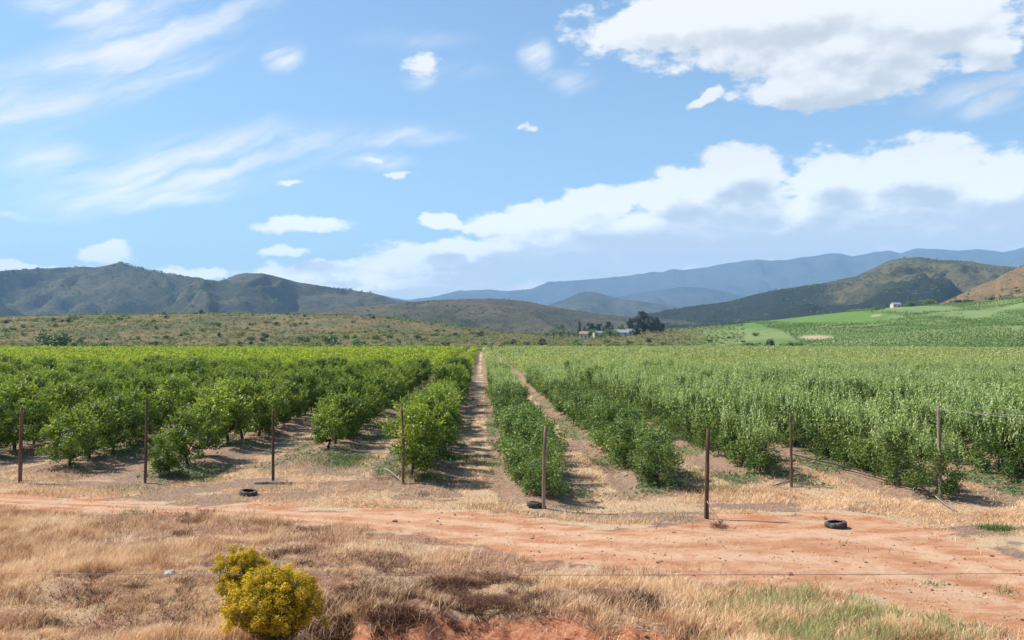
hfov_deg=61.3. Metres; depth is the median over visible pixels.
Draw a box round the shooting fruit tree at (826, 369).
[807,361,844,375]
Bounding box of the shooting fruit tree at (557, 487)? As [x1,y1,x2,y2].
[516,445,572,496]
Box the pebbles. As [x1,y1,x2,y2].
[0,492,1023,639]
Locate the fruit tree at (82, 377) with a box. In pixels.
[67,369,92,385]
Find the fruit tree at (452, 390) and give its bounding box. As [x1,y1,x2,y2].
[419,381,461,416]
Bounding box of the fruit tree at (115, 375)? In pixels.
[98,368,133,385]
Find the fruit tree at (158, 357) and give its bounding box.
[145,352,163,362]
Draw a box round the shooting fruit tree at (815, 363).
[809,356,839,371]
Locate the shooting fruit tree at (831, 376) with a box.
[814,366,858,401]
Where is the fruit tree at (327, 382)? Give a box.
[307,375,331,409]
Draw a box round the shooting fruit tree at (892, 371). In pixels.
[879,361,904,373]
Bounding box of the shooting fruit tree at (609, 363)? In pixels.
[604,357,619,369]
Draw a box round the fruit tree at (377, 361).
[369,356,385,368]
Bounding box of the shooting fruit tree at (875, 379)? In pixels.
[862,371,888,409]
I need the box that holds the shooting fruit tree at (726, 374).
[715,357,750,383]
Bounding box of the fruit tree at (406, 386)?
[398,374,411,398]
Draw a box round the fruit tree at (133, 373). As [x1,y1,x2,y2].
[125,367,150,378]
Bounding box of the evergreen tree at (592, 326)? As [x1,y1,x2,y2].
[583,322,596,335]
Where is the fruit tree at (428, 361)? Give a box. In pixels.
[417,355,433,378]
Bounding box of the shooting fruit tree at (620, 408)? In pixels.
[585,391,647,452]
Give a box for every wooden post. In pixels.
[18,407,23,482]
[144,400,147,483]
[272,409,274,480]
[400,408,404,483]
[542,426,547,508]
[704,428,709,518]
[789,413,792,487]
[936,406,942,499]
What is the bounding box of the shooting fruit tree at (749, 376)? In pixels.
[739,358,783,390]
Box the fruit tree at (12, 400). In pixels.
[0,376,33,429]
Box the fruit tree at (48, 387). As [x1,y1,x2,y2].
[26,374,61,422]
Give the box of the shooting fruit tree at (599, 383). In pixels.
[595,369,615,396]
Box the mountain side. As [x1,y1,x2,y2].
[0,263,404,316]
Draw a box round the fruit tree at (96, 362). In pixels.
[86,356,101,364]
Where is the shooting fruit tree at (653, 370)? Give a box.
[644,364,664,380]
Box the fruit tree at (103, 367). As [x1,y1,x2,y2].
[82,361,109,374]
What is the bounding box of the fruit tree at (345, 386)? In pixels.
[320,374,373,423]
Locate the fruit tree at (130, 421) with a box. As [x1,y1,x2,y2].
[77,388,148,451]
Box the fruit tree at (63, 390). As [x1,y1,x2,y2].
[35,378,91,433]
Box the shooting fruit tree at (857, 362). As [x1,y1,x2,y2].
[845,356,869,369]
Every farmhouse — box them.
[578,331,589,338]
[592,331,603,336]
[616,328,628,336]
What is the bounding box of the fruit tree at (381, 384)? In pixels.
[363,371,390,412]
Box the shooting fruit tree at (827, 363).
[817,355,852,371]
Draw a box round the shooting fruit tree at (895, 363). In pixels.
[883,358,908,367]
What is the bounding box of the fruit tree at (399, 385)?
[376,366,403,402]
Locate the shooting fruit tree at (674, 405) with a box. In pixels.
[661,385,702,437]
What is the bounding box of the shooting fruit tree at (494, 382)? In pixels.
[488,369,518,399]
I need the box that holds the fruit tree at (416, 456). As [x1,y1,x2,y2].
[375,393,448,474]
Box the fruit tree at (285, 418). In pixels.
[265,380,298,424]
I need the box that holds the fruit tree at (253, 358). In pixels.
[247,355,265,364]
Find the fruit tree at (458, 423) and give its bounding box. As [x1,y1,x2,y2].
[407,382,464,438]
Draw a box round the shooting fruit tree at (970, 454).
[939,399,997,466]
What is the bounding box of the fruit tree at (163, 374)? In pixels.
[151,371,168,378]
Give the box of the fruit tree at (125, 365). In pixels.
[112,361,129,368]
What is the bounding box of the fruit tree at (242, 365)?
[230,360,256,370]
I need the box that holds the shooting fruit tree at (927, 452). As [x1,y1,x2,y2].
[900,423,964,496]
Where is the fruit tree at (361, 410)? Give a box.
[320,388,366,437]
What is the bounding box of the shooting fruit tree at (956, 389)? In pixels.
[939,375,982,406]
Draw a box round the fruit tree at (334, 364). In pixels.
[316,355,338,368]
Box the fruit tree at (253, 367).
[243,363,263,373]
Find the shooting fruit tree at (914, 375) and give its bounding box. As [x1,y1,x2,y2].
[894,365,928,387]
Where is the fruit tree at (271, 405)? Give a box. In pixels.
[254,389,287,430]
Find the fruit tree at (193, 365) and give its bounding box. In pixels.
[172,357,206,388]
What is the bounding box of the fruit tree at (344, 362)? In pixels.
[328,352,346,368]
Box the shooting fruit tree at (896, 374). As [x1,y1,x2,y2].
[884,368,912,385]
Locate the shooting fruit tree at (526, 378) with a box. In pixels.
[524,363,541,382]
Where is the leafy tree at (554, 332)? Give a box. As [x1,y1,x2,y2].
[550,329,556,337]
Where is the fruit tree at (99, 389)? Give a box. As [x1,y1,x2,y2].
[70,375,114,410]
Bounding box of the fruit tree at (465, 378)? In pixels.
[435,362,469,390]
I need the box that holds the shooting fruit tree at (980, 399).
[957,381,1015,441]
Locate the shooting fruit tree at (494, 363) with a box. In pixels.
[486,359,510,373]
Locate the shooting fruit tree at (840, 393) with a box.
[811,377,853,409]
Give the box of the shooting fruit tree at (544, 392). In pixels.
[541,376,565,398]
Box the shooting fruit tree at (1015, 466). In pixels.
[996,399,1023,482]
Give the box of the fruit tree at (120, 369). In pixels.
[105,364,132,381]
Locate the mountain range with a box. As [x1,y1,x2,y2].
[382,248,1023,305]
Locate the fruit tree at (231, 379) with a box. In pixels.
[221,374,243,383]
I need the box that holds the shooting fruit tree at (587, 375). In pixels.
[580,358,610,388]
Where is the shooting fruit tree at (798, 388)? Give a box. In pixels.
[786,378,813,408]
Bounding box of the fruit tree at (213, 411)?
[173,399,229,457]
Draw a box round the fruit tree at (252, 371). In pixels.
[234,367,267,397]
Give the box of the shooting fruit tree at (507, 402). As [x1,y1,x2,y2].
[490,392,529,428]
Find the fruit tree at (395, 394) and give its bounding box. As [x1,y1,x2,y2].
[356,367,403,407]
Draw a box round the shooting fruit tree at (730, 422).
[715,397,768,465]
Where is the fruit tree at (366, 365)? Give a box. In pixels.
[351,358,372,373]
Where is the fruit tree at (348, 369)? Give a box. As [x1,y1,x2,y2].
[342,363,361,381]
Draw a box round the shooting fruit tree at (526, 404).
[499,401,549,434]
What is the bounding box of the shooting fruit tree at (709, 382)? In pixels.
[695,372,732,396]
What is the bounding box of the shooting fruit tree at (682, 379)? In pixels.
[669,364,705,390]
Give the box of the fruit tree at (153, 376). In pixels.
[140,372,157,382]
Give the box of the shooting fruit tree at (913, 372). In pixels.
[901,365,924,377]
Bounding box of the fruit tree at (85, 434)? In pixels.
[34,404,98,465]
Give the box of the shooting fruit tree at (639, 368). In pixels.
[627,361,651,372]
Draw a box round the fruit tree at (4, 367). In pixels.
[0,358,22,376]
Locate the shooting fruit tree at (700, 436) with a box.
[689,396,732,448]
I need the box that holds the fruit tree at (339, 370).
[318,364,349,393]
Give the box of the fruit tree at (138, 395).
[104,384,162,444]
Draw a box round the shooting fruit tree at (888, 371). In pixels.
[863,366,890,378]
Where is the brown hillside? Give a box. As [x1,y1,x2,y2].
[939,264,1023,303]
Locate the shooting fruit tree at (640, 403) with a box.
[634,370,673,419]
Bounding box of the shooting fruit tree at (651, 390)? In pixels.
[641,371,679,418]
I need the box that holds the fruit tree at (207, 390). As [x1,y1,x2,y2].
[192,383,214,416]
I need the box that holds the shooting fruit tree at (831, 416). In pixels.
[817,388,888,466]
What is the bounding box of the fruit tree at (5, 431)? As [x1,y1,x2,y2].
[0,398,18,448]
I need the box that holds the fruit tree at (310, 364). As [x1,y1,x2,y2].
[300,355,333,369]
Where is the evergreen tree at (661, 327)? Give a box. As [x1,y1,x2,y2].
[656,323,664,331]
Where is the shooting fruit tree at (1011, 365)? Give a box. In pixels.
[1003,360,1022,372]
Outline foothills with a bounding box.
[614,287,746,307]
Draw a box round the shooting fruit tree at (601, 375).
[594,366,618,395]
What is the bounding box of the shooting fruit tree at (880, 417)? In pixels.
[869,395,908,440]
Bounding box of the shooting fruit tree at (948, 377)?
[927,368,965,385]
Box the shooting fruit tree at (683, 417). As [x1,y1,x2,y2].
[676,375,730,444]
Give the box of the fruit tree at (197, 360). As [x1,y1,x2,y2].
[190,356,208,367]
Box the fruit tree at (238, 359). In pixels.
[224,356,244,366]
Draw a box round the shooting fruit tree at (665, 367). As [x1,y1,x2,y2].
[650,358,681,375]
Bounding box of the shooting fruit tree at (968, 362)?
[960,356,980,367]
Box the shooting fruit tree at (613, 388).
[608,366,641,404]
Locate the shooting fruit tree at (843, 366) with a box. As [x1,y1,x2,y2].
[828,359,858,373]
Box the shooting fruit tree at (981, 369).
[975,362,1000,374]
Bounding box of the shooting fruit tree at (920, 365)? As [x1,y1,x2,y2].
[914,358,938,371]
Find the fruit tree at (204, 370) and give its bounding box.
[186,364,218,384]
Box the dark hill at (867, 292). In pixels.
[634,257,1017,329]
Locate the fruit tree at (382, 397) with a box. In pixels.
[364,380,390,419]
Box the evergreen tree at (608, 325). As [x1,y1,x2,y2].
[604,321,613,335]
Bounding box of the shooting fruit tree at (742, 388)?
[726,376,767,423]
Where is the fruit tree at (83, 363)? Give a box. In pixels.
[77,360,95,371]
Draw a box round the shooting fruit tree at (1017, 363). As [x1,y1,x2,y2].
[1008,358,1023,368]
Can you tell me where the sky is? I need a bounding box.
[0,0,1023,299]
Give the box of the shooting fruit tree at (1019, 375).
[1001,368,1023,381]
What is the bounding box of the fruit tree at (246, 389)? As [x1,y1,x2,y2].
[225,374,275,439]
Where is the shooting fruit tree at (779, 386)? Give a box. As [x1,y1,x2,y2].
[766,377,797,410]
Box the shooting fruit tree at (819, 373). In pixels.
[802,365,837,389]
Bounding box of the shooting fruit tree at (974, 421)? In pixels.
[959,390,1023,476]
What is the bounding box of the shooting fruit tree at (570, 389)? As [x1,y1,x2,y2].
[562,382,595,416]
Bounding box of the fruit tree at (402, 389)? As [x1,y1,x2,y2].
[388,374,408,395]
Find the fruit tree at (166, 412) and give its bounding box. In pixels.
[144,391,182,434]
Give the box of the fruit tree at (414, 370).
[402,365,421,387]
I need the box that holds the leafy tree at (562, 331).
[556,328,565,337]
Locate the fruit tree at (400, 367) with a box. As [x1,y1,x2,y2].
[385,362,412,393]
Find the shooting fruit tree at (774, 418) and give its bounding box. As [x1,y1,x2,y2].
[767,376,820,446]
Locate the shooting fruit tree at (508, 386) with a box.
[492,382,520,395]
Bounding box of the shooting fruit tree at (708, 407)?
[695,380,759,455]
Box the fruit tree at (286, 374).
[276,370,292,382]
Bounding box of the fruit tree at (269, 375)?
[259,367,284,389]
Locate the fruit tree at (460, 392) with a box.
[437,377,467,409]
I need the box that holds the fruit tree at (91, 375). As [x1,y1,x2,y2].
[82,367,103,391]
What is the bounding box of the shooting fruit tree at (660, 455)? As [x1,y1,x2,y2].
[631,435,683,485]
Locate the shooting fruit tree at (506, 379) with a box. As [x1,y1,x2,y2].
[494,376,518,390]
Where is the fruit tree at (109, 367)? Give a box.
[94,363,116,375]
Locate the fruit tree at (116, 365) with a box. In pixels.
[102,359,128,371]
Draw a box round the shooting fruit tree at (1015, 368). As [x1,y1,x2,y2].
[1007,360,1023,374]
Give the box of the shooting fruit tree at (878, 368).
[867,364,893,374]
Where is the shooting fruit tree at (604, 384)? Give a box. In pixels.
[600,374,614,396]
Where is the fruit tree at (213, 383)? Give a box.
[201,376,229,404]
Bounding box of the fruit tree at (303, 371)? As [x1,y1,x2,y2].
[296,365,313,377]
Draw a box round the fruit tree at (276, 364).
[269,358,285,375]
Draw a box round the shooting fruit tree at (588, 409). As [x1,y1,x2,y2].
[579,397,616,433]
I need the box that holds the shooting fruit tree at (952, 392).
[938,373,1000,442]
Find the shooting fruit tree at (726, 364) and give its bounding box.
[720,360,745,371]
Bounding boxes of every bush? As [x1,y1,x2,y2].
[13,342,34,346]
[36,330,71,346]
[98,341,108,345]
[292,334,310,341]
[317,334,338,342]
[351,338,366,344]
[381,341,396,345]
[655,341,671,345]
[743,342,762,345]
[764,338,774,345]
[777,342,795,345]
[793,341,803,346]
[872,306,885,309]
[903,302,918,306]
[921,298,938,304]
[953,299,973,302]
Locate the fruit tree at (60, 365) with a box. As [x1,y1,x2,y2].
[52,360,71,373]
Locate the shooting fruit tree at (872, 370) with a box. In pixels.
[844,365,877,394]
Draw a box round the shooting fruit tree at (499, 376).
[487,368,517,397]
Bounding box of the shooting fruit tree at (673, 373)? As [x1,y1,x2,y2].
[662,365,693,384]
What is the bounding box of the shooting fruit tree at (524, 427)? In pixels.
[498,411,569,477]
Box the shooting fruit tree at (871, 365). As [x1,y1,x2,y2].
[864,359,889,369]
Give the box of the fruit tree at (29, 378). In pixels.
[0,371,50,405]
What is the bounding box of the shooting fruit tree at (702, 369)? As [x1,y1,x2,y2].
[695,364,717,379]
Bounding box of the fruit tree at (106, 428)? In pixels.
[50,396,123,457]
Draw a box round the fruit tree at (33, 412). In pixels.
[0,375,55,450]
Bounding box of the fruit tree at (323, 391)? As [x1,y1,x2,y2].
[303,373,328,410]
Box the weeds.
[0,385,1023,501]
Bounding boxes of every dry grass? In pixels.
[0,400,1023,639]
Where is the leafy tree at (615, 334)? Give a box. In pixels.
[612,330,619,337]
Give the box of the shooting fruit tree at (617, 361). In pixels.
[607,355,628,371]
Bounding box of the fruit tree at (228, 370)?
[223,366,240,373]
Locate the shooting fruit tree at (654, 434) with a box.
[626,422,684,474]
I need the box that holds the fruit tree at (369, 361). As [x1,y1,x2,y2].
[358,357,380,374]
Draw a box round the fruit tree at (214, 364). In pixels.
[206,359,220,368]
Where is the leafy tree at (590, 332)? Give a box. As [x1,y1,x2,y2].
[588,329,597,334]
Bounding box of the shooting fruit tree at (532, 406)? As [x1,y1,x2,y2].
[500,402,544,433]
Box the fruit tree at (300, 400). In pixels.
[284,381,307,415]
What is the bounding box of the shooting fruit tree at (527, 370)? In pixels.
[524,361,548,381]
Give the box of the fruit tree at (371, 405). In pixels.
[354,390,374,428]
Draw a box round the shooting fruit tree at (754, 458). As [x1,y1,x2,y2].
[735,413,788,472]
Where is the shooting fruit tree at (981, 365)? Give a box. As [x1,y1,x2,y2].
[966,356,994,369]
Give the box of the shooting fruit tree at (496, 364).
[486,358,508,381]
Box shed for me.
[889,302,900,307]
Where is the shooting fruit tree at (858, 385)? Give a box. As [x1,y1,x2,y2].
[839,366,886,406]
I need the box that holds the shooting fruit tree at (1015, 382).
[1007,375,1023,399]
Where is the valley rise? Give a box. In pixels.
[285,299,702,334]
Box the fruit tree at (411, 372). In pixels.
[403,368,417,390]
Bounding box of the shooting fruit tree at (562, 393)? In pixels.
[554,380,580,405]
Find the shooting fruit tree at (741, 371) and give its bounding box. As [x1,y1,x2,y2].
[727,364,761,395]
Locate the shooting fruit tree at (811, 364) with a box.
[807,355,828,367]
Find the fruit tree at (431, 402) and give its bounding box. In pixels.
[385,388,458,459]
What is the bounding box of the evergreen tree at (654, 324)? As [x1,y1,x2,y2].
[645,315,659,332]
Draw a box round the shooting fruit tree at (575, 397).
[568,387,606,428]
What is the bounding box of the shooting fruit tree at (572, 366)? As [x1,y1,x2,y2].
[568,362,587,379]
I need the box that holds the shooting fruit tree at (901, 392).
[875,372,923,427]
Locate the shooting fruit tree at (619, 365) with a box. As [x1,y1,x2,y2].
[611,359,632,370]
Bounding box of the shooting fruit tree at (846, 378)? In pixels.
[831,365,870,404]
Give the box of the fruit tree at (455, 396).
[428,385,461,411]
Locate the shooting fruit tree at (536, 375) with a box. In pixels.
[531,364,559,384]
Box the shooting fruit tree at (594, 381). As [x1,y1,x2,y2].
[591,368,613,391]
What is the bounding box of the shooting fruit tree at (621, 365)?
[614,360,631,370]
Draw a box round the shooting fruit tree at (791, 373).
[773,365,803,383]
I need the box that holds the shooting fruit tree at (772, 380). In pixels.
[754,371,789,393]
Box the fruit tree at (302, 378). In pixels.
[288,370,324,413]
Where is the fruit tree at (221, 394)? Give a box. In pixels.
[191,374,263,444]
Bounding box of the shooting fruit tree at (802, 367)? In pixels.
[795,362,812,372]
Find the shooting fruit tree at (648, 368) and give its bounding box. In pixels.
[634,362,657,375]
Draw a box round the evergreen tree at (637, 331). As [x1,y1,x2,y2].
[631,327,640,334]
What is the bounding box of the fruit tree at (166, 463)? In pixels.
[143,425,191,473]
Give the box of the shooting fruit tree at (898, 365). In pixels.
[884,361,909,370]
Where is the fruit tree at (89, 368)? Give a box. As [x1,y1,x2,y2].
[72,365,93,373]
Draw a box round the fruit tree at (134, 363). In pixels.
[127,359,141,368]
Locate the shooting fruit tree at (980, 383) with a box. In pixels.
[961,373,998,393]
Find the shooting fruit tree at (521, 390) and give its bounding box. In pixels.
[491,383,533,413]
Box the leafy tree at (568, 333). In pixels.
[565,329,571,335]
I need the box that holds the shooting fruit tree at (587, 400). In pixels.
[574,393,611,426]
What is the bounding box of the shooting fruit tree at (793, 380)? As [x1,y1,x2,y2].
[785,371,803,388]
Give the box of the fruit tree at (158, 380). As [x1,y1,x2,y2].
[151,374,175,394]
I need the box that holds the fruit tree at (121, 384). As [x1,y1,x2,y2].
[104,376,142,410]
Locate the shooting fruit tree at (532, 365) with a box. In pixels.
[526,359,551,382]
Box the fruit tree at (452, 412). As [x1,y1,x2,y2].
[409,386,460,443]
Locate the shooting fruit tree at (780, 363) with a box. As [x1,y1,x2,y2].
[767,358,786,368]
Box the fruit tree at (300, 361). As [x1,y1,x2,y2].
[294,356,307,367]
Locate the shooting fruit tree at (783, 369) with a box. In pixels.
[759,357,796,383]
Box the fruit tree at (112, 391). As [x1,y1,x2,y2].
[94,384,129,409]
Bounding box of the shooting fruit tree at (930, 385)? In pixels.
[918,369,964,403]
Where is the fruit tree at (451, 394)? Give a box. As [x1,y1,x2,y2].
[407,382,458,413]
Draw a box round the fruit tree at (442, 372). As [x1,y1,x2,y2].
[421,362,468,400]
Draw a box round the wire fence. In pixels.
[0,573,1023,574]
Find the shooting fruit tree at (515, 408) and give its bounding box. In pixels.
[498,404,546,443]
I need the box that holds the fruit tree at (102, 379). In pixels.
[90,375,115,383]
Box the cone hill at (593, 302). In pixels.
[548,292,681,316]
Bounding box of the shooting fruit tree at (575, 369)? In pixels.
[571,359,590,379]
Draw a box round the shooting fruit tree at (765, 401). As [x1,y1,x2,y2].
[749,384,793,430]
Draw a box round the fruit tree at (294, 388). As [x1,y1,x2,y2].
[267,377,307,417]
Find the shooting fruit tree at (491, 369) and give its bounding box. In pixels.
[490,364,513,373]
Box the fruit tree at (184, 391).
[172,385,208,421]
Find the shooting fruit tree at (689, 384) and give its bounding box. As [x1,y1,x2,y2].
[685,373,712,396]
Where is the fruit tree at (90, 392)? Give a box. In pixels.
[53,381,103,426]
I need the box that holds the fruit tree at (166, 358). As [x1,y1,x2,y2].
[155,355,173,363]
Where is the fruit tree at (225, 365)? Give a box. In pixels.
[215,363,235,369]
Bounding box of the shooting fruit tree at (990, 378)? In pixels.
[971,365,1008,384]
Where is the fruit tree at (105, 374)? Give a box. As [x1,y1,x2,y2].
[95,370,111,379]
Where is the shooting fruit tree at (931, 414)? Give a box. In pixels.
[911,389,968,459]
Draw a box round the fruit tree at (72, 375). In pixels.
[55,371,83,392]
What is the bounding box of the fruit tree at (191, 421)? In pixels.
[155,405,221,464]
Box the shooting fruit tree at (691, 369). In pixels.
[675,360,705,374]
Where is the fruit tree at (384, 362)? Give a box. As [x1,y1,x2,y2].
[374,354,390,368]
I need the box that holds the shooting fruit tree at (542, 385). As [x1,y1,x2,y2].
[541,373,562,398]
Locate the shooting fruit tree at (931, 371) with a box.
[918,366,946,377]
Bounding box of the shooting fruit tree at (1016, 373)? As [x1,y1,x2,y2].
[1006,368,1023,377]
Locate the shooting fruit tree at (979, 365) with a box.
[968,357,996,372]
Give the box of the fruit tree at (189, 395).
[148,372,204,427]
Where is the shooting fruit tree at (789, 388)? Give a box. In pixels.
[778,378,800,416]
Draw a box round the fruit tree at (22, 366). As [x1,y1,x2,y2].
[14,361,37,372]
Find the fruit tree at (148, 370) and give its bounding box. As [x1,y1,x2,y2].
[135,364,156,376]
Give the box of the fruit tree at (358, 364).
[341,358,369,381]
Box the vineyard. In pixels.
[746,296,1023,348]
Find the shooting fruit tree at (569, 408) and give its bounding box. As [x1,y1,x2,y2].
[562,387,604,423]
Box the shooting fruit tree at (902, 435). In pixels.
[864,406,932,485]
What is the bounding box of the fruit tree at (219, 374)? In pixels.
[206,369,227,384]
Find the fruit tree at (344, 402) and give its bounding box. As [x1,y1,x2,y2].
[308,390,362,443]
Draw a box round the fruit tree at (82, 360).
[72,357,99,366]
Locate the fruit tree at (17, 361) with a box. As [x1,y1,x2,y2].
[0,355,27,365]
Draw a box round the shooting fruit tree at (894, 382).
[879,376,907,401]
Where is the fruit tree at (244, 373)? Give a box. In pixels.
[232,366,261,384]
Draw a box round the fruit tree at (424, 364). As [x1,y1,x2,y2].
[410,357,431,381]
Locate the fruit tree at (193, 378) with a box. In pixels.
[177,371,208,398]
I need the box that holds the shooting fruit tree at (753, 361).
[742,355,772,369]
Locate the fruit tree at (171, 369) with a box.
[160,362,188,376]
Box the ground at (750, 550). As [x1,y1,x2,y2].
[0,298,1023,639]
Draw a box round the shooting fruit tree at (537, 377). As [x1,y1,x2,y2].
[532,364,560,392]
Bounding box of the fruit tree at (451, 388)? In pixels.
[429,381,464,409]
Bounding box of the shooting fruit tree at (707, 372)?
[697,361,724,380]
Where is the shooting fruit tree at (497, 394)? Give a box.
[489,382,529,416]
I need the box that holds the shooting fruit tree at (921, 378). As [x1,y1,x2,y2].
[913,372,941,388]
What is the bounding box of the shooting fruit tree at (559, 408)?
[551,376,589,412]
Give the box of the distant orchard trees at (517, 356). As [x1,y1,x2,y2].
[482,345,1023,375]
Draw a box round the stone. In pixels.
[164,570,176,576]
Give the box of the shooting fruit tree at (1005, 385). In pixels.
[982,372,1023,404]
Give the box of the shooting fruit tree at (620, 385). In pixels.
[614,368,650,405]
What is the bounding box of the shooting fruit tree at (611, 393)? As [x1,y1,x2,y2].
[605,359,642,400]
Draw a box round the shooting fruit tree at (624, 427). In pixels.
[602,412,658,466]
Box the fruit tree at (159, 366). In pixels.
[141,360,167,376]
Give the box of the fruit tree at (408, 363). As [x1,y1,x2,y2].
[398,358,421,386]
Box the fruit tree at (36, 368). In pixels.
[28,365,45,372]
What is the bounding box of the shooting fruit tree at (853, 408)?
[837,397,865,435]
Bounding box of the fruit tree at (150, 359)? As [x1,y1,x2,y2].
[140,355,155,362]
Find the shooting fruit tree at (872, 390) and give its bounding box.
[861,374,901,416]
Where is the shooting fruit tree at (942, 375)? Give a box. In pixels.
[932,368,956,381]
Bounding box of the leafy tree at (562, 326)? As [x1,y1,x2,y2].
[557,323,565,336]
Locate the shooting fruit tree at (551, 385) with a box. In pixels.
[544,366,579,403]
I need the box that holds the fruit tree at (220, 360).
[214,355,230,370]
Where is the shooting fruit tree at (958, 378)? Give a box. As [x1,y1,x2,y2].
[956,367,989,388]
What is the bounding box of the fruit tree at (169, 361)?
[161,355,180,367]
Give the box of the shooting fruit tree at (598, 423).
[588,404,617,430]
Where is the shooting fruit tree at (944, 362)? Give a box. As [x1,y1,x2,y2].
[929,357,950,369]
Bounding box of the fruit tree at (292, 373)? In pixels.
[275,371,297,382]
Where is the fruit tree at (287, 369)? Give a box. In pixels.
[273,362,290,379]
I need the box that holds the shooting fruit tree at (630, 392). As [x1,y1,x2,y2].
[622,368,656,405]
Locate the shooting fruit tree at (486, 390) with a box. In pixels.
[483,367,511,396]
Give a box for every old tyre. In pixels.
[239,488,257,496]
[527,501,541,507]
[824,519,846,528]
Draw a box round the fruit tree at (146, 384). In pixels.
[122,373,168,409]
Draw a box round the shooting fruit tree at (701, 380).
[691,371,724,391]
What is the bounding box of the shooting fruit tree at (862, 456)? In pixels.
[840,393,914,475]
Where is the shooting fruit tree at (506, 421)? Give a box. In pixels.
[494,406,553,460]
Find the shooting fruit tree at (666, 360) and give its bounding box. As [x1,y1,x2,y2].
[652,354,676,371]
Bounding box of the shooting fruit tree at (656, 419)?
[651,384,685,426]
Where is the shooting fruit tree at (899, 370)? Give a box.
[892,364,917,374]
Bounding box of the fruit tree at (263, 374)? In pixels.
[257,369,274,381]
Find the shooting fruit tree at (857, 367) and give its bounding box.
[838,360,867,374]
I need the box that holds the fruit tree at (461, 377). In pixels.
[453,368,468,396]
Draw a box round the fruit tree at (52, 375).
[39,366,81,396]
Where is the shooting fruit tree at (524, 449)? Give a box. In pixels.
[505,428,564,483]
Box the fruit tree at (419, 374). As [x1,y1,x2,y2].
[413,361,423,383]
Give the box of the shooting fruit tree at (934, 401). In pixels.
[915,386,964,435]
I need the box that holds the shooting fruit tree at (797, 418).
[781,381,837,451]
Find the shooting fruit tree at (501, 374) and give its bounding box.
[488,369,514,388]
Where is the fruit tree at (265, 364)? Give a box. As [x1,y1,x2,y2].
[253,357,277,375]
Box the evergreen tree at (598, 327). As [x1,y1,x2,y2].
[596,323,604,330]
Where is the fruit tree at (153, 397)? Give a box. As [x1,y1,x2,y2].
[125,390,168,439]
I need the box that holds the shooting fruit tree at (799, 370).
[784,362,810,376]
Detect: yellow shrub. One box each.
[211,544,273,603]
[219,561,330,639]
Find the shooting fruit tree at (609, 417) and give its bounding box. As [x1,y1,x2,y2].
[588,400,637,436]
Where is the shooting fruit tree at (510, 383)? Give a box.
[492,373,522,400]
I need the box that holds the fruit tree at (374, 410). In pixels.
[343,379,380,416]
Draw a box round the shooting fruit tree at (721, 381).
[714,364,762,410]
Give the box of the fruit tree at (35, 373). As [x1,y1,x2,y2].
[26,365,67,399]
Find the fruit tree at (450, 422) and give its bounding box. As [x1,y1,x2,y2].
[396,389,456,451]
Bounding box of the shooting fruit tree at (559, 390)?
[551,379,581,406]
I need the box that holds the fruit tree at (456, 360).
[445,355,471,380]
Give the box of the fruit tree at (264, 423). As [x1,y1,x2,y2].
[240,372,290,435]
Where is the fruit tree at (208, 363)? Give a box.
[197,354,213,367]
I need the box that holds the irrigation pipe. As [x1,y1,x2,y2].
[793,454,931,493]
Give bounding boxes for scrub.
[0,257,1022,350]
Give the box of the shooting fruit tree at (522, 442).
[502,418,553,459]
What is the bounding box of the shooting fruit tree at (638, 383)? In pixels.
[629,367,669,418]
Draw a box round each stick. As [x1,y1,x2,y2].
[707,501,719,521]
[772,469,801,485]
[928,489,956,511]
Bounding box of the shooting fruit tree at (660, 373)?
[655,364,680,381]
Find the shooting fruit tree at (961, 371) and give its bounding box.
[942,363,975,380]
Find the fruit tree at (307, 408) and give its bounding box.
[289,390,309,411]
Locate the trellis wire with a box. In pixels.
[943,409,1022,418]
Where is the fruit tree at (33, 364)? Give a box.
[30,355,48,365]
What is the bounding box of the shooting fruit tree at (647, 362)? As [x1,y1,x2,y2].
[637,354,664,368]
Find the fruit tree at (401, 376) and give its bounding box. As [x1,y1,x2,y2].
[389,366,405,397]
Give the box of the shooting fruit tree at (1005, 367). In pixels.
[994,363,1019,372]
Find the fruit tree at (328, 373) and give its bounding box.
[303,363,344,395]
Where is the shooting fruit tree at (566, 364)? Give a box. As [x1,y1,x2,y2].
[562,354,588,375]
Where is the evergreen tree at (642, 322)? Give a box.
[634,311,649,332]
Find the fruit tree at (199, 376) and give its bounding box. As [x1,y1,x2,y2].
[187,371,210,389]
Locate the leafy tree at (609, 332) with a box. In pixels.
[604,328,612,334]
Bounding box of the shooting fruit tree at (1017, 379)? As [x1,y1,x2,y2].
[994,369,1022,389]
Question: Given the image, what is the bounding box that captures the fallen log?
[254,480,292,483]
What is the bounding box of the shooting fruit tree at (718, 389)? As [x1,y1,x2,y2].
[704,374,740,398]
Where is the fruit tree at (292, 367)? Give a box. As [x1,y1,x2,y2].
[282,361,298,372]
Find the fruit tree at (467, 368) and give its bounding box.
[447,357,474,380]
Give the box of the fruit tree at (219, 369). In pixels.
[216,365,228,371]
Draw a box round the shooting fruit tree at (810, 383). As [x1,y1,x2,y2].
[792,363,844,427]
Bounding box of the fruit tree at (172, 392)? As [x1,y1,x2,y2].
[157,377,184,408]
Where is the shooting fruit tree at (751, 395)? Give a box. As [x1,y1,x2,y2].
[743,375,785,427]
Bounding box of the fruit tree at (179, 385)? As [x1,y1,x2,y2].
[168,374,189,399]
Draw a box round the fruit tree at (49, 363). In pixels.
[35,354,61,369]
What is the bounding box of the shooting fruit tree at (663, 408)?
[656,381,695,430]
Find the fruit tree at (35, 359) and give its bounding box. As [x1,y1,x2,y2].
[26,355,42,362]
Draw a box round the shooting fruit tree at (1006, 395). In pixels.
[987,377,1023,451]
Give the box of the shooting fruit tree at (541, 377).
[535,364,568,396]
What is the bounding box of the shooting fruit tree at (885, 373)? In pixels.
[876,365,901,379]
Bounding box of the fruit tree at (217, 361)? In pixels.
[208,359,222,366]

